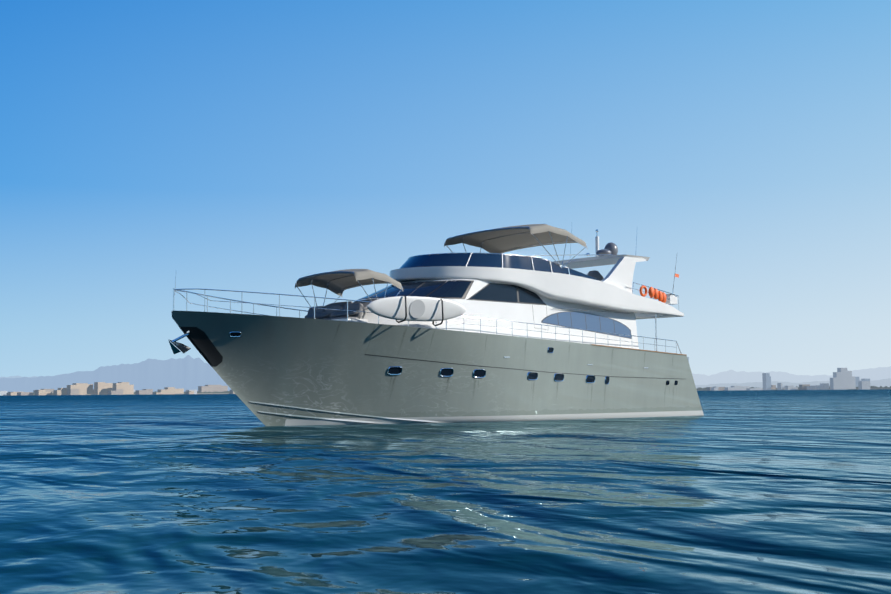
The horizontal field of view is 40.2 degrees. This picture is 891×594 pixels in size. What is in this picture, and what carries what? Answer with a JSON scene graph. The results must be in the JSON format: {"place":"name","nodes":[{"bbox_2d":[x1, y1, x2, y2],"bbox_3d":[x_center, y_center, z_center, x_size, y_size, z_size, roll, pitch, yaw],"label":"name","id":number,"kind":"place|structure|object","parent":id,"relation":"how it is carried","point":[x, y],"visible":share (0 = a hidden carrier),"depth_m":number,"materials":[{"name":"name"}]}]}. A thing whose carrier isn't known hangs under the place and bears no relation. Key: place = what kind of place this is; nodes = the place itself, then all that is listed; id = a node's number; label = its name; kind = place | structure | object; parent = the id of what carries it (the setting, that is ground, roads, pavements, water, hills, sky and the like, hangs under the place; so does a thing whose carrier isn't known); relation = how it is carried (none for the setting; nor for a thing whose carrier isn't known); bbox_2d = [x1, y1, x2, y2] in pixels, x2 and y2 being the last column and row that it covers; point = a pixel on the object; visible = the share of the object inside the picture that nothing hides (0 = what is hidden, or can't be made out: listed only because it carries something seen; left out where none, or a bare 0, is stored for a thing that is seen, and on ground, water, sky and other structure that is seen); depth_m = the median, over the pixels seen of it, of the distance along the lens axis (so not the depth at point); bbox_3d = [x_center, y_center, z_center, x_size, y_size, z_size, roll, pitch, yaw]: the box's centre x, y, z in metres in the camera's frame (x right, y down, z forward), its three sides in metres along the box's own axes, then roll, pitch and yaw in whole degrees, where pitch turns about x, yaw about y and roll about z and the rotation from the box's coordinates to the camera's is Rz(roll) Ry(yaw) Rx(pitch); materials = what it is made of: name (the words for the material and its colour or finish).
{"place":"outdoors","nodes":[
{"label":"outdoors","id":0,"kind":"place"},
{"bbox_2d":[0,374,61,377],"bbox_3d":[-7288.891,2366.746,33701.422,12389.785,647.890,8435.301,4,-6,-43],"label":"mountains","id":1,"kind":"structure","parent":0,"point":[18,376],"depth_m":33725.84,"materials":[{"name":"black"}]},
{"bbox_2d":[0,355,231,392],"bbox_3d":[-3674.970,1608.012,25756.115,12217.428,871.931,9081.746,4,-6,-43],"label":"mountains","id":2,"kind":"structure","parent":0,"point":[188,372],"depth_m":25404.79,"materials":[{"name":"blue stone"}]},
{"bbox_2d":[52,393,229,394],"bbox_3d":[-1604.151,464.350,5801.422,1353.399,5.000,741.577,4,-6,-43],"label":"beach","id":3,"kind":"structure","parent":0,"point":[184,393],"depth_m":5912.72,"materials":[{"name":"beige"}]},
{"bbox_2d":[0,391,6,395],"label":"building","id":4,"kind":"structure","parent":3,"relation":"on","point":[3,393],"depth_m":5658.31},
{"bbox_2d":[7,392,16,395],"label":"building","id":5,"kind":"structure","parent":3,"relation":"on","point":[11,393],"depth_m":5507.84,"materials":[{"name":"white"}]},
{"bbox_2d":[17,392,32,394],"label":"building","id":6,"kind":"structure","parent":3,"relation":"on","point":[24,393],"depth_m":5668.38,"materials":[{"name":"white"}]},
{"bbox_2d":[35,390,51,394],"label":"building","id":7,"kind":"structure","parent":3,"relation":"on","point":[41,392],"depth_m":5693.42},
{"bbox_2d":[53,388,66,394],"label":"building","id":8,"kind":"structure","parent":3,"relation":"on","point":[61,391],"depth_m":5720.90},
{"bbox_2d":[67,389,78,394],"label":"building","id":9,"kind":"structure","parent":3,"relation":"on","point":[72,391],"depth_m":5588.69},
{"bbox_2d":[67,383,92,394],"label":"building","id":10,"kind":"structure","parent":3,"relation":"on","point":[85,388],"depth_m":5776.37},
{"bbox_2d":[94,382,112,394],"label":"building","id":11,"kind":"structure","parent":3,"relation":"on","point":[100,388],"depth_m":5813.40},
{"bbox_2d":[107,389,122,394],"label":"building","id":12,"kind":"structure","parent":3,"relation":"on","point":[116,392],"depth_m":5695.96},
{"bbox_2d":[113,382,133,394],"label":"building","id":13,"kind":"structure","parent":3,"relation":"on","point":[126,387],"depth_m":5837.32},
{"bbox_2d":[33,391,229,394],"bbox_3d":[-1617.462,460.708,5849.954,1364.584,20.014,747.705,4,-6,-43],"label":"shore trees","id":14,"kind":"object","parent":3,"relation":"on","point":[185,391],"visible":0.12,"depth_m":5976.61,"materials":[{"name":"green plant"}]},
{"bbox_2d":[135,389,152,394],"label":"building","id":15,"kind":"structure","parent":3,"relation":"on","point":[144,392],"depth_m":5768.65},
{"bbox_2d":[152,392,167,394],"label":"building","id":16,"kind":"structure","parent":3,"relation":"on","point":[153,393],"depth_m":5699.18,"materials":[{"name":"white"}]},
{"bbox_2d":[157,387,183,393],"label":"building","id":17,"kind":"structure","parent":3,"relation":"on","point":[171,390],"depth_m":5875.68,"materials":[{"name":"beige concrete"}]},
{"bbox_2d":[198,385,227,392],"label":"building","id":18,"kind":"structure","parent":3,"relation":"on","point":[212,388],"depth_m":6014.85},
{"bbox_2d":[0,389,890,593],"bbox_3d":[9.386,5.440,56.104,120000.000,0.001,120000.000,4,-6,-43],"label":"sea","id":19,"kind":"structure","parent":0,"point":[758,492],"depth_m":12.59,"materials":[{"name":"liquid"}]},
{"bbox_2d":[168,224,703,425],"bbox_3d":[0.541,0.915,48.110,25.751,9.900,6.330,4,-6,-43],"label":"yacht","id":20,"kind":"object","parent":19,"relation":"on","point":[495,334],"visible":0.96,"depth_m":45.55,"materials":[{"name":"paint"}]},
{"bbox_2d":[807,386,815,389],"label":"building","id":21,"kind":"structure","parent":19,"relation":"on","point":[811,387],"depth_m":6021.48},
{"bbox_2d":[0,0,890,376],"label":"sky","id":22,"kind":"structure","parent":0,"point":[262,146],"materials":[{"name":"blue"}]},
{"bbox_2d":[697,389,857,390],"bbox_3d":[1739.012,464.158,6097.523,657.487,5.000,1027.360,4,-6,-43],"label":"beach","id":23,"kind":"structure","parent":0,"point":[776,389],"depth_m":6113.81,"materials":[{"name":"beige"}]},
{"bbox_2d":[707,387,724,390],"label":"building","id":24,"kind":"structure","parent":23,"relation":"on","point":[719,388],"depth_m":6163.57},
{"bbox_2d":[725,386,740,390],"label":"building","id":25,"kind":"structure","parent":23,"relation":"on","point":[733,388],"depth_m":6065.64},
{"bbox_2d":[746,388,761,389],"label":"building","id":26,"kind":"structure","parent":23,"relation":"on","point":[753,388],"depth_m":5924.69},
{"bbox_2d":[762,373,770,389],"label":"tower","id":27,"kind":"structure","parent":23,"relation":"on","point":[766,378],"depth_m":6086.14,"materials":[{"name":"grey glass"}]},
{"bbox_2d":[777,383,782,389],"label":"building","id":28,"kind":"structure","parent":23,"relation":"on","point":[779,386],"depth_m":6068.53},
{"bbox_2d":[784,385,797,389],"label":"building","id":29,"kind":"structure","parent":23,"relation":"on","point":[792,387],"depth_m":6060.24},
{"bbox_2d":[696,386,890,389],"bbox_3d":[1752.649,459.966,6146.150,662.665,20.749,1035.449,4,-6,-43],"label":"shore trees","id":30,"kind":"object","parent":23,"relation":"on","point":[871,387],"visible":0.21,"depth_m":6050.58,"materials":[{"name":"green plant"}]},
{"bbox_2d":[799,384,809,389],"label":"building","id":31,"kind":"structure","parent":23,"relation":"on","point":[803,387],"depth_m":6037.70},
{"bbox_2d":[814,383,828,389],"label":"building","id":32,"kind":"structure","parent":23,"relation":"on","point":[823,386],"depth_m":6022.36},
{"bbox_2d":[830,368,855,389],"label":"building","id":33,"kind":"structure","parent":23,"relation":"on","point":[843,379],"depth_m":6011.89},
{"bbox_2d":[855,377,869,386],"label":"building","id":34,"kind":"structure","parent":23,"relation":"on","point":[856,380],"depth_m":6163.34,"materials":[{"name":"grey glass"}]},
{"bbox_2d":[858,381,869,389],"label":"building","id":35,"kind":"structure","parent":23,"relation":"on","point":[863,385],"depth_m":5956.49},
{"bbox_2d":[692,366,890,384],"bbox_3d":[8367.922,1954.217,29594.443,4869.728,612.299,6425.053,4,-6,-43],"label":"mountains","id":36,"kind":"structure","parent":0,"point":[733,376],"depth_m":29392.30,"materials":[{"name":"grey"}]},
{"bbox_2d":[695,378,890,388],"bbox_3d":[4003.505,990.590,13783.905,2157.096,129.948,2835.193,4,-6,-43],"label":"hills","id":37,"kind":"structure","parent":0,"point":[883,382],"depth_m":13754.37,"materials":[{"name":"grey"}]}
]}

